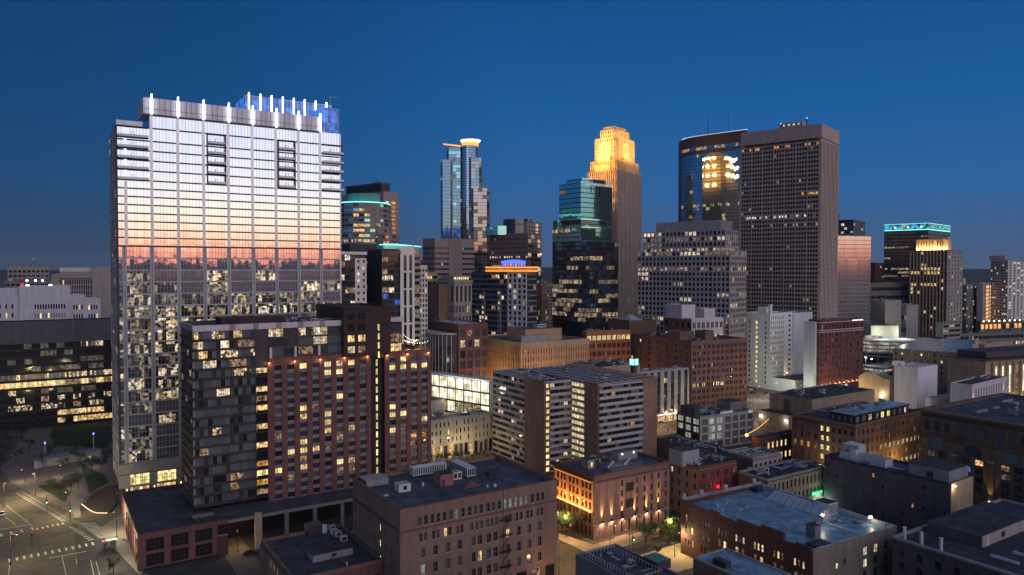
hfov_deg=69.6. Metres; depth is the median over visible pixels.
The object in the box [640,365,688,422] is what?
finned hotel
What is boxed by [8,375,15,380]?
window
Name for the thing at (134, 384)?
window
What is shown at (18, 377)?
window
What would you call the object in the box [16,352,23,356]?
window
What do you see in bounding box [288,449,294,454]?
window
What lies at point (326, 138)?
window
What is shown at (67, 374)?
window
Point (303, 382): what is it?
window
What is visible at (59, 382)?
window
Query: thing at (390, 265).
window
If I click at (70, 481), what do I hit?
park tree
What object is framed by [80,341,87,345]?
window
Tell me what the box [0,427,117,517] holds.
plaza
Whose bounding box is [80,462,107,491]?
lawn
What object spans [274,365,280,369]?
window
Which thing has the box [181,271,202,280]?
window
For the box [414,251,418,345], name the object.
window
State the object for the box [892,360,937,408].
white cube building
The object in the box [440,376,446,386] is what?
window
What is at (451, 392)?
window
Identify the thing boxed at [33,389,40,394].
window
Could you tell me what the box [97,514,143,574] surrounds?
pavement
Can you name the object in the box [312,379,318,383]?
window
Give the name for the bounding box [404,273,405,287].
window
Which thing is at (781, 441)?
patio building
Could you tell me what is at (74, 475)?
park tree
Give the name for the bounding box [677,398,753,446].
grey loft building
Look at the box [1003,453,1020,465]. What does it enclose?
window
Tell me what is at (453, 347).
window
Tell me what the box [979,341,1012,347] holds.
louvred building
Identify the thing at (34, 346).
window
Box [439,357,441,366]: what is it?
window
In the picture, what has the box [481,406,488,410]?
window
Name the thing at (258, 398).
window
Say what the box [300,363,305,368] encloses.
window
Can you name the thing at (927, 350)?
gabled warehouse
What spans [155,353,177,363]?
window
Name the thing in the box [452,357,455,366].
window
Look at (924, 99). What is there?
sky
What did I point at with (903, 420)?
window
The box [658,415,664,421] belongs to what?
window
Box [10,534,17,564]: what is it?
street lamp
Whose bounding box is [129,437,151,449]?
window
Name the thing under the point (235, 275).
window
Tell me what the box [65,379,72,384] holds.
window
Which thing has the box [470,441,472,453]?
window
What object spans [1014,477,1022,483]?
window
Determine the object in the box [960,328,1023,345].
ribbed deck
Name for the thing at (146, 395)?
window
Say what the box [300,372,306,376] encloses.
window
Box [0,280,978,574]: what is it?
ground
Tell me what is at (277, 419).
window
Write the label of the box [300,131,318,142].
window
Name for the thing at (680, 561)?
pavement
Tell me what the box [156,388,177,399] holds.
window
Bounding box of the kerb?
[19,490,65,517]
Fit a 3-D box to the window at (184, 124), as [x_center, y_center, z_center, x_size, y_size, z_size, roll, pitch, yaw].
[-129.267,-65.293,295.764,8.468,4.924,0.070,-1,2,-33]
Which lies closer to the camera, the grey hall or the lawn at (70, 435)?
the lawn at (70, 435)
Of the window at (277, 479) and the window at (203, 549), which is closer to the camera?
the window at (203, 549)
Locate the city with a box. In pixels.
[0,280,980,287]
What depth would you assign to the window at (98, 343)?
433.86 m
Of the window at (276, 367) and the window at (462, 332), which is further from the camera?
the window at (462, 332)
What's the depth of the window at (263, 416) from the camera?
250.61 m
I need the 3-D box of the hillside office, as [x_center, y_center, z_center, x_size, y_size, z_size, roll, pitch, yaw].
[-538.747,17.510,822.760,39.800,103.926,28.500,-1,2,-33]
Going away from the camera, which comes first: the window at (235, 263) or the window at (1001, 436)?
the window at (1001, 436)
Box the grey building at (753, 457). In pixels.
[727,446,782,485]
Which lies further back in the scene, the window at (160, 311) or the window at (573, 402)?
the window at (573, 402)
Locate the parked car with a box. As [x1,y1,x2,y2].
[243,549,257,555]
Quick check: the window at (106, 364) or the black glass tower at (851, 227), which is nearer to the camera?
the window at (106, 364)
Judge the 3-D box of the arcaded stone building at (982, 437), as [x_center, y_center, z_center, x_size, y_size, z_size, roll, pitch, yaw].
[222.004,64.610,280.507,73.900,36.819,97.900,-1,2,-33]
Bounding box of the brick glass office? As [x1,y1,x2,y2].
[426,317,487,377]
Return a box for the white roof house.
[664,303,722,337]
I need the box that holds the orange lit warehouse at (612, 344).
[582,328,630,361]
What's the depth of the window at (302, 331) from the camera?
258.37 m
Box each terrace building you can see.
[575,543,680,574]
[976,319,1023,332]
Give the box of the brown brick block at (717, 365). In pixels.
[631,329,746,406]
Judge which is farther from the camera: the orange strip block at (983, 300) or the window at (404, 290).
the orange strip block at (983, 300)
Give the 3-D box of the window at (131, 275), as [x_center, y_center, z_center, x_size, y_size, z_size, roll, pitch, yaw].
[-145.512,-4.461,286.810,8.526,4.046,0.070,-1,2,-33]
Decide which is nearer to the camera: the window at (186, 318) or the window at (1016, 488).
the window at (1016, 488)
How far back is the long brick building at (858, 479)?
252.33 m
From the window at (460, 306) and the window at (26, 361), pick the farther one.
the window at (460, 306)
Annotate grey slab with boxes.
[544,283,551,326]
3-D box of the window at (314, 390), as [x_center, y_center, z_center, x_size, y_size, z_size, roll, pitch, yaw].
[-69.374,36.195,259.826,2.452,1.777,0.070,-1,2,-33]
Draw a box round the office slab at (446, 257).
[423,238,473,280]
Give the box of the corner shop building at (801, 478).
[739,459,823,499]
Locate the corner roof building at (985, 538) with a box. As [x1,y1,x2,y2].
[892,498,1023,574]
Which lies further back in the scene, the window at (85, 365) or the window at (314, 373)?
the window at (85, 365)
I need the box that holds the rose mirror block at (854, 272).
[837,235,870,364]
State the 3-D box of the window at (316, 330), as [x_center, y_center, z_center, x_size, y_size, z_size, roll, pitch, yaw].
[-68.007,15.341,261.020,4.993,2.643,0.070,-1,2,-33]
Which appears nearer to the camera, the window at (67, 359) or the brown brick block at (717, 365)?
the window at (67, 359)
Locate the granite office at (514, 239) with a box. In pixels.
[485,219,540,283]
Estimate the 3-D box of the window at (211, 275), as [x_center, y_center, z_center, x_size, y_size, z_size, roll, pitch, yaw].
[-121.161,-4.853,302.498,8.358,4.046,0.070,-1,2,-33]
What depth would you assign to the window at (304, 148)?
322.10 m
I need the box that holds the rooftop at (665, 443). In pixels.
[657,434,736,460]
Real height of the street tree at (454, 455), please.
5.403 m
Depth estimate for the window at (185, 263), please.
297.24 m
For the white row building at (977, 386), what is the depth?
442.95 m
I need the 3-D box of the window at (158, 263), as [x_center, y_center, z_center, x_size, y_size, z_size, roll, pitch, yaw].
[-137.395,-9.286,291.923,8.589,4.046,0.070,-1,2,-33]
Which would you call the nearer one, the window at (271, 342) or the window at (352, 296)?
the window at (271, 342)
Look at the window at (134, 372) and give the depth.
287.67 m
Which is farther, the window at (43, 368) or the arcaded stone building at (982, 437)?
the window at (43, 368)
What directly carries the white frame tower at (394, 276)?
on the ground at (88, 556)
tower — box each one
[109,92,343,501]
[180,303,430,508]
[341,178,398,234]
[341,193,399,243]
[341,251,366,302]
[368,243,420,346]
[420,260,427,347]
[441,139,489,271]
[536,279,548,325]
[552,178,617,336]
[587,126,641,317]
[678,114,746,230]
[739,117,838,337]
[838,213,864,234]
[870,263,884,282]
[884,223,950,282]
[909,238,962,337]
[989,256,1023,320]
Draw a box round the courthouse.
[0,283,100,320]
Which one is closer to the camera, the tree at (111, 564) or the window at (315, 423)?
the tree at (111, 564)
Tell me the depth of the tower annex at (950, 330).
667.11 m
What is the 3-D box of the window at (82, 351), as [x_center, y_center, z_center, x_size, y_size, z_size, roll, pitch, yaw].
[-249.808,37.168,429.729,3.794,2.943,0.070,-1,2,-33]
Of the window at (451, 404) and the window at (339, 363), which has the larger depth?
the window at (451, 404)
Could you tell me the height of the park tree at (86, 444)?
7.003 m
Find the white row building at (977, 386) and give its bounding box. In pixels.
[950,374,1006,401]
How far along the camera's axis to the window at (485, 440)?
358.80 m
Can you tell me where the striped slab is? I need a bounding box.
[428,272,437,283]
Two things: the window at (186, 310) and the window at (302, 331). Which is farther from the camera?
the window at (186, 310)
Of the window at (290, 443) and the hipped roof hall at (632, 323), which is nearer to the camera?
the window at (290, 443)
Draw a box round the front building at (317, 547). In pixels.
[260,520,382,574]
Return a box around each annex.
[5,280,50,287]
[925,393,949,406]
[936,321,959,338]
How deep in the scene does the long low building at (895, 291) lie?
771.61 m
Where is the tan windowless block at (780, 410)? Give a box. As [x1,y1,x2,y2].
[758,384,874,431]
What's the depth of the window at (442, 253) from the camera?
626.80 m
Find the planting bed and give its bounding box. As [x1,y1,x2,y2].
[85,485,114,511]
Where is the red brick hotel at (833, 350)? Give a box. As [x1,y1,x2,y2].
[803,317,863,387]
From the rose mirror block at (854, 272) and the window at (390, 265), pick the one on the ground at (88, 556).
the rose mirror block at (854, 272)
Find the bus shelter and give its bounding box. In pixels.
[102,538,115,547]
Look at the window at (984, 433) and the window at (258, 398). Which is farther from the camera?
the window at (984, 433)
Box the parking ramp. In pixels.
[863,323,915,362]
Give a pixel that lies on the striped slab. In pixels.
(432, 277)
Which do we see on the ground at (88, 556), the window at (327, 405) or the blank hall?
the blank hall
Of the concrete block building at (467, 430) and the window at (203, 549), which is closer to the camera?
the window at (203, 549)
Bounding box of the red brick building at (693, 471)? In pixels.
[669,445,736,512]
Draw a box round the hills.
[0,267,990,281]
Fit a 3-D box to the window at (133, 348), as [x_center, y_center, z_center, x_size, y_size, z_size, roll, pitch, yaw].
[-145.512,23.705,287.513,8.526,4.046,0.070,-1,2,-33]
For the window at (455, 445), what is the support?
in the concrete block building at (467, 430)
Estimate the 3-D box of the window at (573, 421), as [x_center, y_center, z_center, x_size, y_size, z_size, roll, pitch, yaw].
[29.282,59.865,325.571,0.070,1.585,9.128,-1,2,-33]
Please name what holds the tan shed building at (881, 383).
on the ground at (88, 556)
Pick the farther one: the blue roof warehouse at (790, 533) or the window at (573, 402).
the window at (573, 402)
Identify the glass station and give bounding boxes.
[431,371,492,415]
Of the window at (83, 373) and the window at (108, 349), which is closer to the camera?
the window at (83, 373)
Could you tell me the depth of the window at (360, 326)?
267.03 m
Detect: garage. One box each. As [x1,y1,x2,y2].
[121,483,352,570]
[863,357,891,375]
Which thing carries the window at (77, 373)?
in the glass office block at (53, 372)
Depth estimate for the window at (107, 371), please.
423.91 m
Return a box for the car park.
[747,386,777,411]
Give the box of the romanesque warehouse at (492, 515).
[351,455,557,574]
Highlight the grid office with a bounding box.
[637,206,746,337]
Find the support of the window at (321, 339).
in the apartment tower at (332, 397)
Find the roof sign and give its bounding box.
[629,358,637,372]
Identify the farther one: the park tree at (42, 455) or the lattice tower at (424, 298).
the lattice tower at (424, 298)
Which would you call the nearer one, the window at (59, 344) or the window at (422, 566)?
the window at (422, 566)
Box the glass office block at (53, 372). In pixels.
[0,318,112,430]
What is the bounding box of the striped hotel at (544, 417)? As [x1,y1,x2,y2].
[493,363,656,474]
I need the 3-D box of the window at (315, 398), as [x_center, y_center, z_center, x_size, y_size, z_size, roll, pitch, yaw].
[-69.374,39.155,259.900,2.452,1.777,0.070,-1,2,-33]
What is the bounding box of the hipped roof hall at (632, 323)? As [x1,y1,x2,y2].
[608,314,655,332]
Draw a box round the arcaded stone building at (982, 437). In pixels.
[915,393,1023,503]
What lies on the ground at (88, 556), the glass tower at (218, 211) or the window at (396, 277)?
the glass tower at (218, 211)
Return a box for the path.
[67,482,87,517]
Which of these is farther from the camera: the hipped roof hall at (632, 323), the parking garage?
the hipped roof hall at (632, 323)
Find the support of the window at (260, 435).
in the apartment tower at (332, 397)
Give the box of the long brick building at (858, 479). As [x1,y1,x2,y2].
[824,441,972,532]
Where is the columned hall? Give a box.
[945,345,1023,394]
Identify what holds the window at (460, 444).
in the concrete block building at (467, 430)
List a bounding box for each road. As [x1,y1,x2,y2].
[0,426,79,574]
[71,506,121,534]
[447,452,494,460]
[557,514,680,568]
[557,523,568,530]
[557,564,574,574]
[657,385,946,435]
[657,421,676,425]
[754,422,776,431]
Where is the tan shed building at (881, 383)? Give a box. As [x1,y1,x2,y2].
[859,370,893,401]
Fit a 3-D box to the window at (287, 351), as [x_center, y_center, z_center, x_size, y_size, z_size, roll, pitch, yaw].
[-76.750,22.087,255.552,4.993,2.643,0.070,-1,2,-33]
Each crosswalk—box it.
[8,542,93,561]
[69,522,103,539]
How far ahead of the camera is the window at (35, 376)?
417.44 m
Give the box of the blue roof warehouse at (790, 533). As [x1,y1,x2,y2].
[681,478,896,574]
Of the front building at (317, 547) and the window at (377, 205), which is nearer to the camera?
the front building at (317, 547)
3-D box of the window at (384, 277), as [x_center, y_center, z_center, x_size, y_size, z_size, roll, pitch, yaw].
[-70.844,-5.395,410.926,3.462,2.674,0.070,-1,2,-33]
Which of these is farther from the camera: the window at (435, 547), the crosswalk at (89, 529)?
the crosswalk at (89, 529)
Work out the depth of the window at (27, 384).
415.30 m
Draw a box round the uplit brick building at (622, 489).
[552,447,669,540]
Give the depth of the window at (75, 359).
427.65 m
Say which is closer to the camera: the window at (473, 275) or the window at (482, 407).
the window at (482, 407)
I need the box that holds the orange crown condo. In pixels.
[471,259,538,334]
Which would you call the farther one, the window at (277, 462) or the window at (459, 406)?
the window at (459, 406)
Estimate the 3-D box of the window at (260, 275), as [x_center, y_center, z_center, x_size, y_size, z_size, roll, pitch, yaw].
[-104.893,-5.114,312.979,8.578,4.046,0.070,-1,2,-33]
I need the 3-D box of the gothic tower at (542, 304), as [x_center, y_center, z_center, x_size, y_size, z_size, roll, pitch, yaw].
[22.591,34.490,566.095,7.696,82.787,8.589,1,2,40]
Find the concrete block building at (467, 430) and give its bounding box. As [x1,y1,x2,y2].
[431,396,492,462]
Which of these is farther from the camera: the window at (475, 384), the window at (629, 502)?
the window at (475, 384)
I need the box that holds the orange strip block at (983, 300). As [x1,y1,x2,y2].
[976,282,990,320]
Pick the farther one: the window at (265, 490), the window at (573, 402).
the window at (573, 402)
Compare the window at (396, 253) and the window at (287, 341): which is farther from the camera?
the window at (396, 253)
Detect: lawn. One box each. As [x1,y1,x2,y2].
[37,483,69,500]
[52,426,108,447]
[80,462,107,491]
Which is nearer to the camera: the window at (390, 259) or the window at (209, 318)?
the window at (209, 318)
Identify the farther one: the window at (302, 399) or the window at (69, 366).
the window at (69, 366)
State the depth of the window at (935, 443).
295.94 m
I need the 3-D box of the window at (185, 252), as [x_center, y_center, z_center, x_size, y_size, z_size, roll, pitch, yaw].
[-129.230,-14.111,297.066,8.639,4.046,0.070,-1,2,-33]
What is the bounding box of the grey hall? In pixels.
[901,303,917,338]
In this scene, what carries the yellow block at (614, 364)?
on the ground at (88, 556)
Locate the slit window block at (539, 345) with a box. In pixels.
[488,323,589,377]
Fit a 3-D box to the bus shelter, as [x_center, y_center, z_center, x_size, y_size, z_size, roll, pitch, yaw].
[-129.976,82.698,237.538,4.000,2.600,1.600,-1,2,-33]
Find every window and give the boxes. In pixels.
[0,345,6,349]
[0,353,6,357]
[0,360,6,365]
[0,368,6,373]
[0,369,111,427]
[0,376,6,381]
[0,384,6,388]
[7,344,14,349]
[7,352,14,357]
[7,360,15,365]
[7,368,15,372]
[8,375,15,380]
[8,383,15,388]
[15,344,23,349]
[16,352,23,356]
[16,359,23,364]
[16,367,23,372]
[16,375,23,379]
[16,382,23,387]
[24,344,31,348]
[24,351,31,356]
[24,359,31,364]
[24,367,31,371]
[24,374,31,379]
[24,382,32,387]
[32,343,39,348]
[32,351,39,355]
[32,359,39,363]
[33,366,40,371]
[33,374,40,378]
[33,381,40,386]
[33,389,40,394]
[40,343,47,347]
[40,351,47,355]
[41,358,48,363]
[41,366,48,370]
[41,373,48,378]
[41,381,48,385]
[41,388,48,393]
[49,343,55,347]
[49,350,55,355]
[49,358,56,362]
[49,365,56,370]
[49,373,56,377]
[49,380,56,385]
[57,342,63,347]
[57,350,63,354]
[57,357,64,362]
[57,365,64,369]
[57,372,64,377]
[57,380,64,384]
[65,342,71,346]
[65,349,71,354]
[65,357,71,361]
[65,364,72,369]
[65,372,72,376]
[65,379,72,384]
[72,341,79,346]
[73,349,79,353]
[73,356,79,361]
[73,364,79,368]
[73,371,80,376]
[73,379,80,383]
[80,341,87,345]
[80,349,87,353]
[80,356,87,360]
[81,363,87,368]
[81,371,87,375]
[81,378,87,382]
[88,341,94,345]
[88,348,95,352]
[88,355,95,360]
[88,363,95,367]
[88,370,95,375]
[96,340,102,345]
[96,348,102,352]
[96,355,102,359]
[96,362,102,367]
[96,370,102,374]
[103,340,110,344]
[103,347,110,352]
[103,355,110,359]
[104,362,110,366]
[109,126,339,490]
[126,127,149,139]
[127,247,149,256]
[127,259,149,268]
[127,271,149,280]
[127,283,149,292]
[127,295,149,305]
[127,307,150,317]
[128,319,150,329]
[128,331,150,341]
[128,342,150,353]
[128,354,150,365]
[128,366,150,377]
[128,378,150,389]
[128,390,151,401]
[129,402,151,413]
[129,414,151,425]
[129,426,151,437]
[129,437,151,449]
[129,449,151,461]
[146,537,163,550]
[146,552,163,566]
[153,116,175,129]
[153,129,175,142]
[154,247,176,256]
[154,259,176,268]
[154,271,176,280]
[155,283,176,292]
[155,294,176,304]
[155,306,176,316]
[155,318,177,328]
[155,329,177,340]
[155,341,177,351]
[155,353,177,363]
[156,365,177,375]
[156,376,177,387]
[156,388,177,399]
[156,400,177,411]
[156,411,178,422]
[156,423,178,434]
[156,434,178,446]
[157,446,178,458]
[171,532,187,546]
[171,547,187,561]
[179,119,201,131]
[179,132,201,144]
[181,248,202,257]
[181,259,202,268]
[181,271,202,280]
[181,282,202,292]
[181,294,202,303]
[181,324,426,504]
[182,305,202,315]
[182,317,202,320]
[195,528,211,541]
[195,542,211,556]
[205,121,226,134]
[205,134,226,146]
[207,248,226,257]
[207,259,226,268]
[207,271,226,280]
[207,282,227,291]
[207,293,227,303]
[207,305,227,314]
[207,316,223,319]
[229,124,250,136]
[229,136,250,148]
[231,248,251,257]
[231,259,251,268]
[231,271,251,280]
[231,282,251,291]
[232,293,251,302]
[232,304,251,313]
[253,126,273,138]
[254,139,273,150]
[255,249,274,257]
[256,260,274,268]
[256,271,274,279]
[256,282,274,290]
[256,293,274,302]
[256,304,274,313]
[256,368,266,372]
[256,377,266,382]
[256,386,266,393]
[256,395,266,402]
[256,405,266,412]
[257,414,266,419]
[257,423,266,428]
[257,432,267,438]
[257,442,267,447]
[257,451,267,456]
[257,460,267,466]
[257,469,267,475]
[257,479,267,484]
[257,488,267,494]
[268,329,282,336]
[268,338,282,346]
[268,348,282,355]
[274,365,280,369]
[274,374,280,378]
[274,382,280,387]
[275,391,280,395]
[275,399,280,404]
[275,408,281,412]
[275,416,281,421]
[275,425,281,430]
[275,434,281,438]
[275,442,281,447]
[275,451,281,455]
[275,459,281,464]
[275,468,281,473]
[275,476,281,481]
[277,129,296,140]
[277,141,296,152]
[284,328,297,335]
[284,338,297,345]
[284,347,297,354]
[287,364,293,368]
[287,373,293,377]
[287,381,293,386]
[287,390,293,394]
[287,398,293,403]
[288,407,293,411]
[288,424,293,428]
[288,441,294,445]
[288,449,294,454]
[288,457,294,462]
[299,327,312,334]
[299,337,312,344]
[299,346,312,353]
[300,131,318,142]
[300,143,318,154]
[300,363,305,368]
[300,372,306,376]
[300,380,306,384]
[300,388,306,393]
[300,397,306,401]
[300,405,306,410]
[300,414,306,418]
[300,422,306,427]
[300,431,306,435]
[300,439,306,444]
[300,447,306,452]
[312,362,318,367]
[312,371,318,375]
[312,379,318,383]
[312,387,318,392]
[313,327,326,334]
[313,336,326,343]
[313,396,318,400]
[313,421,318,425]
[314,345,326,352]
[321,132,338,144]
[325,370,330,374]
[325,378,330,382]
[325,403,330,407]
[328,326,340,333]
[328,335,340,342]
[328,345,340,352]
[336,361,342,365]
[337,369,342,373]
[337,377,342,381]
[341,203,395,243]
[345,281,349,286]
[348,313,354,319]
[348,324,354,330]
[348,335,354,341]
[348,346,354,352]
[350,294,354,299]
[358,313,364,319]
[358,324,364,330]
[358,335,364,341]
[358,346,364,352]
[382,251,387,255]
[382,257,387,261]
[382,263,387,267]
[382,269,387,273]
[382,275,387,279]
[382,294,387,298]
[382,300,387,304]
[385,201,395,233]
[388,251,393,255]
[388,257,393,261]
[388,263,393,267]
[388,269,393,273]
[388,275,393,279]
[394,251,399,255]
[394,257,399,261]
[394,263,399,267]
[394,269,399,273]
[394,275,399,279]
[395,322,400,330]
[395,333,400,341]
[395,343,400,350]
[404,255,405,270]
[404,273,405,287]
[404,290,405,305]
[404,307,405,322]
[409,255,411,270]
[409,273,411,287]
[409,290,411,304]
[409,307,411,322]
[409,324,411,339]
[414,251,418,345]
[421,548,424,557]
[421,564,424,573]
[432,375,438,384]
[432,386,438,396]
[433,447,436,459]
[433,545,436,554]
[433,561,436,571]
[439,335,441,344]
[439,346,441,355]
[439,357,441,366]
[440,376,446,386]
[440,388,446,397]
[441,145,488,265]
[441,247,473,279]
[443,335,445,344]
[443,346,445,355]
[443,357,445,366]
[446,542,449,551]
[446,558,449,567]
[447,335,450,345]
[447,346,450,356]
[447,357,450,366]
[448,377,454,387]
[448,389,454,399]
[448,400,454,411]
[451,286,452,301]
[452,335,455,344]
[452,346,455,355]
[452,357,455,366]
[454,444,457,454]
[456,286,457,301]
[456,378,462,388]
[456,390,462,400]
[456,402,462,411]
[459,443,462,454]
[460,286,461,301]
[460,306,470,320]
[460,330,464,336]
[460,340,464,347]
[460,351,464,357]
[460,361,464,368]
[464,379,471,389]
[464,391,471,401]
[464,403,471,410]
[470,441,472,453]
[472,273,535,333]
[472,380,479,390]
[472,392,479,403]
[475,440,477,452]
[478,567,481,574]
[479,440,482,451]
[481,381,488,392]
[481,394,488,404]
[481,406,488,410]
[484,439,486,450]
[489,438,491,449]
[490,223,540,278]
[493,373,642,471]
[531,567,539,574]
[545,563,553,574]
[552,179,617,321]
[572,382,583,386]
[572,388,583,393]
[572,394,583,399]
[572,401,583,406]
[572,407,583,412]
[572,413,583,419]
[572,420,583,425]
[572,426,583,432]
[572,432,583,438]
[572,439,583,444]
[572,445,583,451]
[572,451,583,456]
[588,127,616,188]
[610,334,629,360]
[626,482,633,491]
[626,498,633,507]
[632,338,745,403]
[638,231,745,333]
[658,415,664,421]
[666,414,671,420]
[681,130,746,229]
[717,417,722,422]
[741,142,818,311]
[825,331,861,383]
[840,236,870,323]
[877,420,918,457]
[884,231,949,282]
[898,562,903,570]
[899,549,903,557]
[911,243,961,336]
[916,555,921,563]
[916,568,921,574]
[925,420,929,428]
[928,450,934,455]
[930,439,943,449]
[935,422,939,430]
[935,561,940,569]
[939,453,945,458]
[945,424,948,432]
[954,567,959,574]
[961,426,964,435]
[962,286,976,332]
[963,457,970,463]
[965,445,980,457]
[971,428,975,437]
[975,460,982,465]
[975,468,982,474]
[975,477,982,482]
[975,485,982,491]
[981,430,986,438]
[990,262,1021,319]
[999,433,1003,442]
[1001,465,1009,471]
[1001,474,1008,480]
[1001,483,1008,488]
[1001,491,1008,497]
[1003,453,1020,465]
[1009,365,1010,391]
[1010,435,1014,444]
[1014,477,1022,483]
[1014,485,1022,492]
[1014,494,1022,500]
[1015,468,1022,474]
[1016,365,1017,390]
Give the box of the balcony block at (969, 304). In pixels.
[962,278,976,332]
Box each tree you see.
[0,457,11,468]
[6,445,24,459]
[22,438,34,451]
[31,418,43,429]
[32,451,49,468]
[41,441,57,451]
[46,473,55,489]
[51,478,68,494]
[57,456,68,462]
[62,471,81,492]
[64,445,80,453]
[69,470,85,488]
[72,451,85,466]
[79,440,91,448]
[84,455,99,470]
[94,441,104,447]
[97,455,106,468]
[99,448,112,463]
[106,557,118,572]
[431,452,437,460]
[448,450,456,457]
[557,508,574,534]
[562,511,585,537]
[631,517,657,549]
[653,523,673,546]
[654,545,661,552]
[658,516,680,542]
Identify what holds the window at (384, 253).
in the white frame tower at (394, 276)
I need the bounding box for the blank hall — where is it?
[870,298,900,362]
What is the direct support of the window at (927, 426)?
in the arcaded stone building at (982, 437)
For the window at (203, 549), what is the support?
in the parking garage
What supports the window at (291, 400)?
in the apartment tower at (332, 397)
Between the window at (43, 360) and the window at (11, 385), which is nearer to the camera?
the window at (11, 385)
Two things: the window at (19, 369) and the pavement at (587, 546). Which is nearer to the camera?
the pavement at (587, 546)
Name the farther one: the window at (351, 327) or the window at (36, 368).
the window at (36, 368)
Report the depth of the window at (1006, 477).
275.37 m
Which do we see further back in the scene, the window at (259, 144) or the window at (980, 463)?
the window at (259, 144)
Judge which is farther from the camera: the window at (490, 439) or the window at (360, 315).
the window at (490, 439)
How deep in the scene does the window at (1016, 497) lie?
271.70 m
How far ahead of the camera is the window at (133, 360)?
287.60 m
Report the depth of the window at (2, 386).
409.07 m
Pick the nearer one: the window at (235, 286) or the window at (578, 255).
the window at (235, 286)
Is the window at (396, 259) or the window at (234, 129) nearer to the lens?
the window at (234, 129)
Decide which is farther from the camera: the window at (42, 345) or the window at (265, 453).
the window at (42, 345)
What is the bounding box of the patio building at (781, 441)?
[745,423,791,460]
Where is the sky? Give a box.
[0,0,1023,269]
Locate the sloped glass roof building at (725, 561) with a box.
[693,547,790,574]
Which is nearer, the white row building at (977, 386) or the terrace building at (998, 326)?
the white row building at (977, 386)
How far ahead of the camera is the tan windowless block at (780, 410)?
415.28 m
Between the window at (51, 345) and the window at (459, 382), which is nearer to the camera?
the window at (459, 382)
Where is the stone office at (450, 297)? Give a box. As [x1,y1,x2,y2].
[428,276,472,320]
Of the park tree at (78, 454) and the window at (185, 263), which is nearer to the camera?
the window at (185, 263)
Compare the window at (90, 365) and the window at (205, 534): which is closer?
the window at (205, 534)
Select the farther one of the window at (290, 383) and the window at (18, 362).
the window at (18, 362)
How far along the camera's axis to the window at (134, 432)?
288.31 m
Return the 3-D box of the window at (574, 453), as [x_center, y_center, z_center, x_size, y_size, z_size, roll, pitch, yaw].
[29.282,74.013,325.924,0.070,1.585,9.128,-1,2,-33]
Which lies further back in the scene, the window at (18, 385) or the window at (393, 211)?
the window at (393, 211)
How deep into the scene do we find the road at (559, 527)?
256.44 m
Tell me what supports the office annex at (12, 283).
on the ground at (88, 556)
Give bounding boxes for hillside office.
[7,258,50,279]
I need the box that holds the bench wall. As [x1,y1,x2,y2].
[33,447,100,468]
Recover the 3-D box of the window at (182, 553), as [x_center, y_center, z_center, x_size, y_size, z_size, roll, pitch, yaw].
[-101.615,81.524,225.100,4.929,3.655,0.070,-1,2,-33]
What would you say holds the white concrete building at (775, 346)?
on the ground at (88, 556)
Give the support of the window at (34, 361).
in the glass office block at (53, 372)
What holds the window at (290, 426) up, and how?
in the apartment tower at (332, 397)
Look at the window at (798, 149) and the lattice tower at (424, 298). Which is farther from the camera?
the window at (798, 149)
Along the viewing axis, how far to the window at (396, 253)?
414.54 m
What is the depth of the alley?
228.17 m
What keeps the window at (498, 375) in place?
in the striped hotel at (544, 417)
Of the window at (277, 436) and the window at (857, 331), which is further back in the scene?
the window at (857, 331)
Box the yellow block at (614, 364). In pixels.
[565,357,639,373]
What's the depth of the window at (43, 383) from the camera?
419.59 m
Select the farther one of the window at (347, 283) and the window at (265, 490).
the window at (347, 283)
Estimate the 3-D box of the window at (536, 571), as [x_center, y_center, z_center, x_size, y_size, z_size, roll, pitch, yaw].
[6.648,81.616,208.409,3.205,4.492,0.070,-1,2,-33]
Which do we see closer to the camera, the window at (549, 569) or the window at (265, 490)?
the window at (549, 569)
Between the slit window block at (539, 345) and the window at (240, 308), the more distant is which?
the slit window block at (539, 345)
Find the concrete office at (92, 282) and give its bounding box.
[50,267,110,317]
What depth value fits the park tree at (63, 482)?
291.63 m
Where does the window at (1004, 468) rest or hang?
in the arcaded stone building at (982, 437)
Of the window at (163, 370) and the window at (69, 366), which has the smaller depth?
the window at (163, 370)
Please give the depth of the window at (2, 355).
408.77 m
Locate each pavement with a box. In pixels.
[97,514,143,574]
[558,527,671,550]
[641,543,692,571]
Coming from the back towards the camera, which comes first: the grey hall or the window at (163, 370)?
the grey hall
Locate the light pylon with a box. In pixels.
[44,442,45,467]
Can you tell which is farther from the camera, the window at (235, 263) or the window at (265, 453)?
the window at (235, 263)
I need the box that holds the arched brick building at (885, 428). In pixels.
[791,398,920,465]
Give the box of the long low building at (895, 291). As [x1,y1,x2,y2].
[870,282,908,303]
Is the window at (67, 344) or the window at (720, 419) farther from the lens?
the window at (67, 344)
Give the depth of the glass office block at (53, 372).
422.10 m
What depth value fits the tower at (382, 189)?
771.18 m
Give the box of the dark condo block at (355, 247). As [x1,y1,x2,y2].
[341,244,379,303]
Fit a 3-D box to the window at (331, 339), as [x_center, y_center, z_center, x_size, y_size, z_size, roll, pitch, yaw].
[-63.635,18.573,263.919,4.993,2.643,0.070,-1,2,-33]
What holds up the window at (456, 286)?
in the stone office at (450, 297)
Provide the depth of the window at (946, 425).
292.63 m
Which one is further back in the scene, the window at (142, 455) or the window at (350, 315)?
the window at (142, 455)
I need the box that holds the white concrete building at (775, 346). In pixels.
[746,304,812,390]
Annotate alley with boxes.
[225,536,259,574]
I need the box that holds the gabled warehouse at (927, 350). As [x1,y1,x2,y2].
[892,337,985,384]

